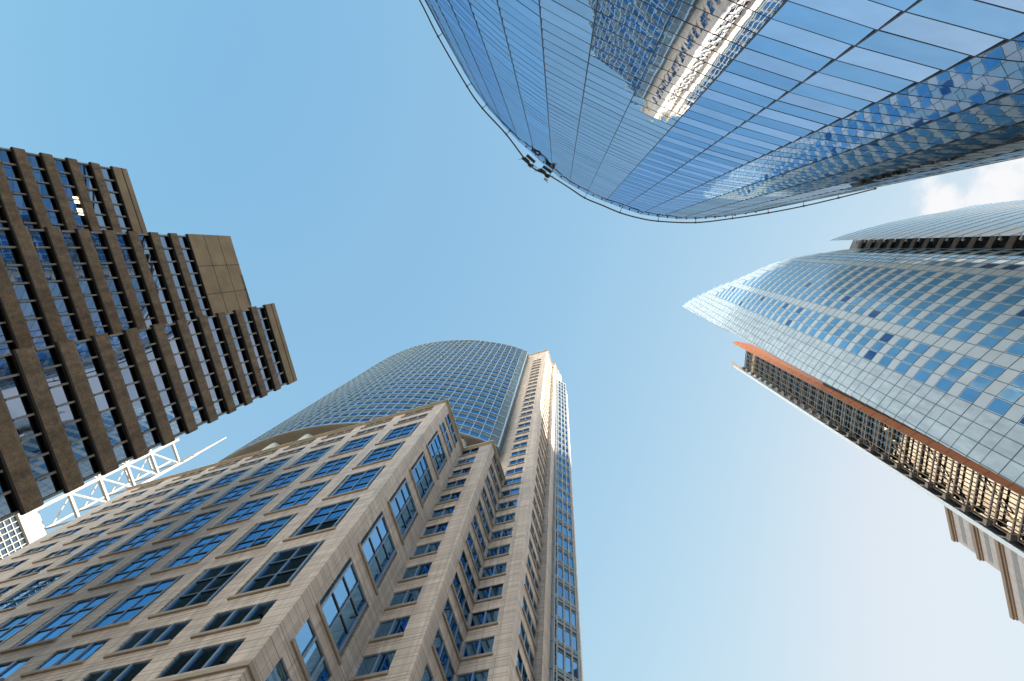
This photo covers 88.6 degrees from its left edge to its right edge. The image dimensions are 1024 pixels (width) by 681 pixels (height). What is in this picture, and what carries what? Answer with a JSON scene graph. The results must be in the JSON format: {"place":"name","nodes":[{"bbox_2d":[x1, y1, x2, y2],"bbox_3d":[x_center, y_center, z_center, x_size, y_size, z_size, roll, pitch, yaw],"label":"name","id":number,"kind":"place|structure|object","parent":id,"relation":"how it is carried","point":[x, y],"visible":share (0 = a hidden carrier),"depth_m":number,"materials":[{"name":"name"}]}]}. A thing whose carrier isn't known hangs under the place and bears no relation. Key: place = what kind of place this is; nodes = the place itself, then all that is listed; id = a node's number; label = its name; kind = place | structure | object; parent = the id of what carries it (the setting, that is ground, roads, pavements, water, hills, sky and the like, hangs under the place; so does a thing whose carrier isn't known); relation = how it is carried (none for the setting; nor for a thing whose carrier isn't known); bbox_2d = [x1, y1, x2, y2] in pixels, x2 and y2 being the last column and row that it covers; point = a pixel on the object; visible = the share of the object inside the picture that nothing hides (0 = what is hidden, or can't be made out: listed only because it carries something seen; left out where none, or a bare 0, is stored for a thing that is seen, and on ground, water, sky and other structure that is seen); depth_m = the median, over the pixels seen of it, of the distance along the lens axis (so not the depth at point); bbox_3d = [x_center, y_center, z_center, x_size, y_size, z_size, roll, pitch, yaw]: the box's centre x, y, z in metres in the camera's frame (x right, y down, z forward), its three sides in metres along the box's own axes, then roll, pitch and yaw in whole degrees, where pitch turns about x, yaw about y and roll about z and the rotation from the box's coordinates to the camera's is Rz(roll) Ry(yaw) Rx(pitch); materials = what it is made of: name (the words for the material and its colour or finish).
{"place":"outdoors","nodes":[
{"label":"outdoors","id":0,"kind":"place"},
{"bbox_2d":[0,437,226,559],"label":"white framed tower","id":1,"kind":"structure","parent":0,"point":[18,531],"depth_m":190.03,"materials":[{"name":"metal"}]},
{"bbox_2d":[0,147,296,521],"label":"concrete office block","id":2,"kind":"structure","parent":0,"point":[125,335],"depth_m":55.02,"materials":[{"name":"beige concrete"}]},
{"bbox_2d":[0,340,582,680],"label":"granite tower","id":3,"kind":"structure","parent":0,"point":[406,514],"depth_m":54.77,"materials":[{"name":"stone"}]},
{"bbox_2d":[0,659,29,680],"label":"window","id":4,"kind":"structure","parent":3,"relation":"in","point":[6,670],"depth_m":38.49,"materials":[{"name":"glass"}]},
{"bbox_2d":[0,565,49,583],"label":"window","id":5,"kind":"structure","parent":3,"relation":"in","point":[32,571],"depth_m":60.06,"materials":[{"name":"glass"}]},
{"bbox_2d":[0,607,52,644],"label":"window","id":6,"kind":"structure","parent":3,"relation":"in","point":[16,624],"depth_m":46.29,"materials":[{"name":"glass"}]},
{"bbox_2d":[0,572,68,612],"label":"window","id":7,"kind":"structure","parent":3,"relation":"in","point":[29,591],"depth_m":53.68,"materials":[{"name":"glass"}]},
{"bbox_2d":[32,546,80,563],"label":"window","id":8,"kind":"structure","parent":3,"relation":"in","point":[63,552],"depth_m":63.73,"materials":[{"name":"glass"}]},
{"bbox_2d":[0,592,116,653],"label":"window","id":9,"kind":"structure","parent":3,"relation":"in","point":[52,630],"depth_m":43.60,"materials":[{"name":"glass"}]},
{"bbox_2d":[20,641,107,677],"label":"window","id":10,"kind":"structure","parent":3,"relation":"in","point":[75,656],"depth_m":37.23,"materials":[{"name":"glass"}]},
{"bbox_2d":[27,558,122,605],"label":"window","id":11,"kind":"structure","parent":3,"relation":"in","point":[69,588],"depth_m":52.25,"materials":[{"name":"glass"}]},
{"bbox_2d":[63,530,106,545],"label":"window","id":12,"kind":"structure","parent":3,"relation":"in","point":[89,536],"depth_m":67.53,"materials":[{"name":"glass"}]},
{"bbox_2d":[47,533,127,571],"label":"window","id":13,"kind":"structure","parent":3,"relation":"in","point":[99,546],"depth_m":60.88,"materials":[{"name":"glass"}]},
{"bbox_2d":[84,661,150,680],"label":"window","id":14,"kind":"structure","parent":3,"relation":"in","point":[128,673],"depth_m":33.34,"materials":[{"name":"glass"}]},
{"bbox_2d":[71,575,182,636],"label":"window","id":15,"kind":"structure","parent":3,"relation":"in","point":[129,608],"depth_m":42.72,"materials":[{"name":"glass"}]},
{"bbox_2d":[87,544,178,590],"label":"window","id":16,"kind":"structure","parent":3,"relation":"in","point":[131,571],"depth_m":51.39,"materials":[{"name":"glass"}]},
{"bbox_2d":[98,521,175,557],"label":"window","id":17,"kind":"structure","parent":3,"relation":"in","point":[140,539],"depth_m":59.99,"materials":[{"name":"glass"}]},
{"bbox_2d":[106,503,174,533],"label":"window","id":18,"kind":"structure","parent":3,"relation":"in","point":[146,516],"depth_m":68.65,"materials":[{"name":"glass"}]},
{"bbox_2d":[103,622,188,658],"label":"window","id":19,"kind":"structure","parent":3,"relation":"in","point":[154,638],"depth_m":36.34,"materials":[{"name":"glass"}]},
{"bbox_2d":[154,479,210,504],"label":"window","id":20,"kind":"structure","parent":3,"relation":"in","point":[188,489],"depth_m":76.34,"materials":[{"name":"glass"}]},
{"bbox_2d":[153,491,217,521],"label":"window","id":21,"kind":"structure","parent":3,"relation":"in","point":[191,504],"depth_m":67.76,"materials":[{"name":"glass"}]},
{"bbox_2d":[151,507,225,544],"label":"window","id":22,"kind":"structure","parent":3,"relation":"in","point":[195,523],"depth_m":59.13,"materials":[{"name":"glass"}]},
{"bbox_2d":[150,529,236,574],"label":"window","id":23,"kind":"structure","parent":3,"relation":"in","point":[203,547],"depth_m":50.48,"materials":[{"name":"glass"}]},
{"bbox_2d":[147,558,250,618],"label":"window","id":24,"kind":"structure","parent":3,"relation":"in","point":[200,593],"depth_m":41.82,"materials":[{"name":"glass"}]},
{"bbox_2d":[159,641,243,677],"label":"window","id":25,"kind":"structure","parent":3,"relation":"in","point":[202,658],"depth_m":32.06,"materials":[{"name":"glass"}]},
{"bbox_2d":[196,468,251,493],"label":"window","id":26,"kind":"structure","parent":3,"relation":"in","point":[227,479],"depth_m":75.54,"materials":[{"name":"glass"}]},
{"bbox_2d":[200,479,262,509],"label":"window","id":27,"kind":"structure","parent":3,"relation":"in","point":[234,494],"depth_m":66.86,"materials":[{"name":"glass"}]},
{"bbox_2d":[190,602,274,638],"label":"window","id":28,"kind":"structure","parent":3,"relation":"in","point":[237,619],"depth_m":35.47,"materials":[{"name":"glass"}]},
{"bbox_2d":[206,494,276,530],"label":"window","id":29,"kind":"structure","parent":3,"relation":"in","point":[247,510],"depth_m":58.24,"materials":[{"name":"glass"}]},
{"bbox_2d":[215,514,295,558],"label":"window","id":30,"kind":"structure","parent":3,"relation":"in","point":[263,533],"depth_m":49.56,"materials":[{"name":"glass"}]},
{"bbox_2d":[239,457,291,481],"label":"window","id":31,"kind":"structure","parent":3,"relation":"in","point":[269,468],"depth_m":74.61,"materials":[{"name":"glass"}]},
{"bbox_2d":[227,541,322,600],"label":"window","id":32,"kind":"structure","parent":3,"relation":"in","point":[283,568],"depth_m":40.94,"materials":[{"name":"glass"}]},
{"bbox_2d":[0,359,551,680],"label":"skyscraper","id":33,"kind":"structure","parent":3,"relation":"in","point":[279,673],"depth_m":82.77,"materials":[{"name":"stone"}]},
{"bbox_2d":[249,467,308,496],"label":"window","id":34,"kind":"structure","parent":3,"relation":"in","point":[283,480],"depth_m":65.98,"materials":[{"name":"glass"}]},
{"bbox_2d":[263,480,329,515],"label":"window","id":35,"kind":"structure","parent":3,"relation":"in","point":[300,497],"depth_m":57.36,"materials":[{"name":"glass"}]},
{"bbox_2d":[283,445,333,469],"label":"window","id":36,"kind":"structure","parent":3,"relation":"in","point":[313,456],"depth_m":73.75,"materials":[{"name":"glass"}]},
{"bbox_2d":[291,619,329,680],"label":"window","id":37,"kind":"structure","parent":3,"relation":"in","point":[305,646],"depth_m":35.28,"materials":[{"name":"glass"}]},
{"bbox_2d":[282,498,357,541],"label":"window","id":38,"kind":"structure","parent":3,"relation":"in","point":[327,518],"depth_m":48.71,"materials":[{"name":"glass"}]},
{"bbox_2d":[300,454,355,482],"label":"window","id":39,"kind":"structure","parent":3,"relation":"in","point":[332,467],"depth_m":65.10,"materials":[{"name":"glass"}]},
{"bbox_2d":[316,560,367,664],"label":"window","id":40,"kind":"structure","parent":3,"relation":"in","point":[340,609],"depth_m":40.27,"materials":[{"name":"glass"}]},
{"bbox_2d":[328,434,376,457],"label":"window","id":41,"kind":"structure","parent":3,"relation":"in","point":[357,444],"depth_m":72.84,"materials":[{"name":"glass"}]},
{"bbox_2d":[322,466,383,500],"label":"window","id":42,"kind":"structure","parent":3,"relation":"in","point":[361,481],"depth_m":56.49,"materials":[{"name":"glass"}]},
{"bbox_2d":[349,651,395,680],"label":"window","id":43,"kind":"structure","parent":3,"relation":"in","point":[377,665],"depth_m":39.50,"materials":[{"name":"glass"}]},
{"bbox_2d":[358,514,395,594],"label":"window","id":44,"kind":"structure","parent":3,"relation":"in","point":[377,549],"depth_m":48.03,"materials":[{"name":"glass"}]},
{"bbox_2d":[351,441,403,469],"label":"window","id":45,"kind":"structure","parent":3,"relation":"in","point":[386,453],"depth_m":64.24,"materials":[{"name":"glass"}]},
{"bbox_2d":[368,617,409,642],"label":"window","id":46,"kind":"structure","parent":3,"relation":"in","point":[395,628],"depth_m":43.34,"materials":[{"name":"glass"}]},
{"bbox_2d":[375,422,419,444],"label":"window","id":47,"kind":"structure","parent":3,"relation":"in","point":[406,431],"depth_m":71.93,"materials":[{"name":"glass"}]},
{"bbox_2d":[387,480,416,545],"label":"window","id":48,"kind":"structure","parent":3,"relation":"in","point":[401,505],"depth_m":55.78,"materials":[{"name":"glass"}]},
{"bbox_2d":[384,588,421,610],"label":"window","id":49,"kind":"structure","parent":3,"relation":"in","point":[409,597],"depth_m":47.17,"materials":[{"name":"glass"}]},
{"bbox_2d":[398,563,431,582],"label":"window","id":50,"kind":"structure","parent":3,"relation":"in","point":[421,571],"depth_m":51.01,"materials":[{"name":"glass"}]},
{"bbox_2d":[409,453,433,508],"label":"window","id":51,"kind":"structure","parent":3,"relation":"in","point":[420,473],"depth_m":63.53,"materials":[{"name":"glass"}]},
{"bbox_2d":[409,542,439,559],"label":"window","id":52,"kind":"structure","parent":3,"relation":"in","point":[429,549],"depth_m":54.85,"materials":[{"name":"glass"}]},
{"bbox_2d":[419,523,447,538],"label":"window","id":53,"kind":"structure","parent":3,"relation":"in","point":[436,530],"depth_m":58.69,"materials":[{"name":"glass"}]},
{"bbox_2d":[426,432,445,479],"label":"window","id":54,"kind":"structure","parent":3,"relation":"in","point":[437,456],"depth_m":71.28,"materials":[{"name":"glass"}]},
{"bbox_2d":[428,507,454,520],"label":"window","id":55,"kind":"structure","parent":3,"relation":"in","point":[448,512],"depth_m":62.50,"materials":[{"name":"glass"}]},
{"bbox_2d":[431,630,453,680],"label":"window","id":56,"kind":"structure","parent":3,"relation":"in","point":[443,661],"depth_m":43.56,"materials":[{"name":"glass"}]},
{"bbox_2d":[440,422,451,456],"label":"window","id":57,"kind":"structure","parent":3,"relation":"in","point":[442,428],"depth_m":77.06,"materials":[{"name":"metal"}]},
{"bbox_2d":[436,492,460,505],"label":"window","id":58,"kind":"structure","parent":3,"relation":"in","point":[452,497],"depth_m":66.37,"materials":[{"name":"glass"}]},
{"bbox_2d":[445,415,456,447],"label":"window","id":59,"kind":"structure","parent":3,"relation":"in","point":[449,423],"depth_m":80.88,"materials":[{"name":"glass"}]},
{"bbox_2d":[442,599,461,661],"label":"window","id":60,"kind":"structure","parent":3,"relation":"in","point":[447,614],"depth_m":47.27,"materials":[{"name":"glass"}]},
{"bbox_2d":[442,480,465,490],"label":"window","id":61,"kind":"structure","parent":3,"relation":"in","point":[457,484],"depth_m":70.21,"materials":[{"name":"glass"}]},
{"bbox_2d":[451,574,468,630],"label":"window","id":62,"kind":"structure","parent":3,"relation":"in","point":[456,587],"depth_m":51.12,"materials":[{"name":"glass"}]},
{"bbox_2d":[459,552,474,603],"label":"window","id":63,"kind":"structure","parent":3,"relation":"in","point":[463,564],"depth_m":54.92,"materials":[{"name":"glass"}]},
{"bbox_2d":[457,670,488,680],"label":"window","id":64,"kind":"structure","parent":3,"relation":"in","point":[479,676],"depth_m":44.33,"materials":[{"name":"glass"}]},
{"bbox_2d":[466,534,479,580],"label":"window","id":65,"kind":"structure","parent":3,"relation":"in","point":[469,542],"depth_m":58.77,"materials":[{"name":"glass"}]},
{"bbox_2d":[461,637,493,661],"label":"window","id":66,"kind":"structure","parent":3,"relation":"in","point":[480,648],"depth_m":47.39,"materials":[{"name":"glass"}]},
{"bbox_2d":[471,516,484,560],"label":"window","id":67,"kind":"structure","parent":3,"relation":"in","point":[474,524],"depth_m":62.52,"materials":[{"name":"glass"}]},
{"bbox_2d":[477,502,488,542],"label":"window","id":68,"kind":"structure","parent":3,"relation":"in","point":[484,522],"depth_m":66.31,"materials":[{"name":"glass"}]},
{"bbox_2d":[468,609,498,630],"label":"window","id":69,"kind":"structure","parent":3,"relation":"in","point":[485,619],"depth_m":51.21,"materials":[{"name":"glass"}]},
{"bbox_2d":[481,487,492,526],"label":"window","id":70,"kind":"structure","parent":3,"relation":"in","point":[483,493],"depth_m":70.10,"materials":[{"name":"glass"}]},
{"bbox_2d":[474,585,502,603],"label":"window","id":71,"kind":"structure","parent":3,"relation":"in","point":[492,593],"depth_m":55.05,"materials":[{"name":"glass"}]},
{"bbox_2d":[480,564,506,580],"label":"window","id":72,"kind":"structure","parent":3,"relation":"in","point":[500,570],"depth_m":58.87,"materials":[{"name":"glass"}]},
{"bbox_2d":[485,545,509,559],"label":"window","id":73,"kind":"structure","parent":3,"relation":"in","point":[500,551],"depth_m":62.69,"materials":[{"name":"glass"}]},
{"bbox_2d":[489,528,512,541],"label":"window","id":74,"kind":"structure","parent":3,"relation":"in","point":[503,534],"depth_m":66.52,"materials":[{"name":"glass"}]},
{"bbox_2d":[493,514,514,525],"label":"window","id":75,"kind":"structure","parent":3,"relation":"in","point":[509,518],"depth_m":70.33,"materials":[{"name":"glass"}]},
{"bbox_2d":[497,500,516,511],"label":"window","id":76,"kind":"structure","parent":3,"relation":"in","point":[513,504],"depth_m":74.17,"materials":[{"name":"glass"}]},
{"bbox_2d":[516,654,527,680],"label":"window","id":77,"kind":"structure","parent":3,"relation":"in","point":[519,667],"depth_m":47.71,"materials":[{"name":"glass"}]},
{"bbox_2d":[519,625,534,679],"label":"window","id":78,"kind":"structure","parent":3,"relation":"in","point":[526,648],"depth_m":51.20,"materials":[{"name":"glass"}]},
{"bbox_2d":[522,598,536,649],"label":"window","id":79,"kind":"structure","parent":3,"relation":"in","point":[525,608],"depth_m":55.02,"materials":[{"name":"glass"}]},
{"bbox_2d":[524,578,537,623],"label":"window","id":80,"kind":"structure","parent":3,"relation":"in","point":[527,586],"depth_m":57.89,"materials":[{"name":"glass"}]},
{"bbox_2d":[527,558,539,600],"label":"window","id":81,"kind":"structure","parent":3,"relation":"in","point":[529,566],"depth_m":61.68,"materials":[{"name":"glass"}]},
{"bbox_2d":[550,379,580,680],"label":"bay window","id":82,"kind":"structure","parent":3,"relation":"in","point":[564,640],"depth_m":72.82,"materials":[{"name":"blue glass"}]},
{"bbox_2d":[0,0,1023,680],"label":"sky","id":83,"kind":"structure","parent":0,"point":[360,190],"materials":[{"name":"blue"}]},
{"bbox_2d":[419,0,1023,223],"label":"curved glass tower","id":84,"kind":"structure","parent":0,"point":[688,109],"depth_m":41.29,"materials":[{"name":"blue glass"}]},
{"bbox_2d":[518,154,551,182],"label":"cleaning machine","id":85,"kind":"object","parent":84,"relation":"attached to","point":[527,161],"visible":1,"depth_m":117.96,"materials":[{"name":"black metal"}]},
{"bbox_2d":[682,200,1023,557],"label":"glass sail tower","id":86,"kind":"structure","parent":0,"point":[896,347],"depth_m":73.22,"materials":[{"name":"white glass"}]},
{"bbox_2d":[902,352,920,363],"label":"window","id":87,"kind":"structure","parent":86,"relation":"in","point":[911,357],"depth_m":59.59,"materials":[{"name":"blue glass"}]},
{"bbox_2d":[912,369,931,382],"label":"window","id":88,"kind":"structure","parent":86,"relation":"in","point":[921,376],"depth_m":56.23,"materials":[{"name":"blue glass"}]},
{"bbox_2d":[922,359,941,371],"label":"window","id":89,"kind":"structure","parent":86,"relation":"in","point":[932,364],"depth_m":55.92,"materials":[{"name":"blue glass"}]},
{"bbox_2d":[932,349,952,361],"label":"window","id":90,"kind":"structure","parent":86,"relation":"in","point":[942,354],"depth_m":55.69,"materials":[{"name":"blue glass"}]},
{"bbox_2d":[934,377,954,391],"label":"window","id":91,"kind":"structure","parent":86,"relation":"in","point":[943,384],"depth_m":52.60,"materials":[{"name":"blue glass"}]},
{"bbox_2d":[943,366,965,380],"bbox_3d":[44.129,3.289,52.342,0.110,2.100,1.532,39,-79,-2],"label":"window","id":92,"kind":"structure","parent":86,"relation":"in","point":[954,373],"depth_m":52.36,"materials":[{"name":"blue glass"}]},
{"bbox_2d":[952,330,975,341],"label":"window","id":93,"kind":"structure","parent":86,"relation":"in","point":[963,335],"depth_m":55.16,"materials":[{"name":"blue glass"}]},
{"bbox_2d":[954,356,976,369],"bbox_3d":[45.018,2.215,52.081,0.109,2.100,1.534,40,-79,-2],"label":"window","id":94,"kind":"structure","parent":86,"relation":"in","point":[965,362],"depth_m":52.08,"materials":[{"name":"blue glass"}]},
{"bbox_2d":[957,386,981,402],"bbox_3d":[42.716,5.061,49.001,0.123,2.100,1.518,32,-79,-1],"label":"window","id":95,"kind":"structure","parent":86,"relation":"in","point":[969,394],"depth_m":49.01,"materials":[{"name":"blue glass"}]},
{"bbox_2d":[964,320,986,331],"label":"window","id":96,"kind":"structure","parent":86,"relation":"in","point":[975,325],"depth_m":54.96,"materials":[{"name":"blue glass"}]},
{"bbox_2d":[968,375,993,390],"bbox_3d":[43.529,3.931,48.737,0.110,2.100,1.532,39,-79,-2],"label":"window","id":97,"kind":"structure","parent":86,"relation":"in","point":[980,382],"depth_m":48.73,"materials":[{"name":"blue glass"}]},
{"bbox_2d":[975,312,998,321],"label":"window","id":98,"kind":"structure","parent":86,"relation":"in","point":[987,316],"depth_m":54.68,"materials":[{"name":"blue glass"}]},
{"bbox_2d":[977,335,1001,348],"bbox_3d":[46.887,0.140,51.565,0.104,2.100,1.539,42,-80,-3],"label":"window","id":99,"kind":"structure","parent":86,"relation":"in","point":[989,341],"depth_m":51.58,"materials":[{"name":"blue glass"}]},
{"bbox_2d":[980,364,1006,378],"bbox_3d":[44.419,2.856,48.477,0.109,2.100,1.534,40,-79,-2],"label":"window","id":100,"kind":"structure","parent":86,"relation":"in","point":[992,371],"depth_m":48.48,"materials":[{"name":"blue glass"}]},
{"bbox_2d":[986,397,1012,415],"bbox_3d":[42.116,5.703,45.396,0.123,2.100,1.518,32,-79,-1],"label":"window","id":101,"kind":"structure","parent":86,"relation":"in","point":[999,406],"depth_m":45.39,"materials":[{"name":"blue glass"}]},
{"bbox_2d":[988,303,1011,312],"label":"window","id":102,"kind":"structure","parent":86,"relation":"in","point":[998,308],"depth_m":54.42,"materials":[{"name":"blue glass"}]},
{"bbox_2d":[988,325,1014,337],"bbox_3d":[47.859,-0.862,51.309,0.098,2.100,1.544,45,-80,-3],"label":"window","id":103,"kind":"structure","parent":86,"relation":"in","point":[1001,331],"depth_m":51.34,"materials":[{"name":"blue glass"}]},
{"bbox_2d":[997,385,1023,402],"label":"window","id":104,"kind":"structure","parent":86,"relation":"in","point":[1010,393],"depth_m":45.15,"materials":[{"name":"blue glass"}]},
{"bbox_2d":[1000,295,1023,303],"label":"window","id":105,"kind":"structure","parent":86,"relation":"in","point":[1012,299],"depth_m":54.18,"materials":[{"name":"blue glass"}]},
{"bbox_2d":[1001,316,1023,327],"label":"window","id":106,"kind":"structure","parent":86,"relation":"in","point":[1014,321],"depth_m":51.13,"materials":[{"name":"blue glass"}]},
{"bbox_2d":[1005,342,1023,355],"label":"window","id":107,"kind":"structure","parent":86,"relation":"in","point":[1017,348],"depth_m":48.17,"materials":[{"name":"blue glass"}]},
{"bbox_2d":[1010,373,1023,388],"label":"window","id":108,"kind":"structure","parent":86,"relation":"in","point":[1018,381],"depth_m":45.41,"materials":[{"name":"blue glass"}]},
{"bbox_2d":[944,506,1023,623],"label":"stepped beige tower","id":109,"kind":"structure","parent":0,"point":[1006,562],"depth_m":179.08,"materials":[{"name":"concrete"}]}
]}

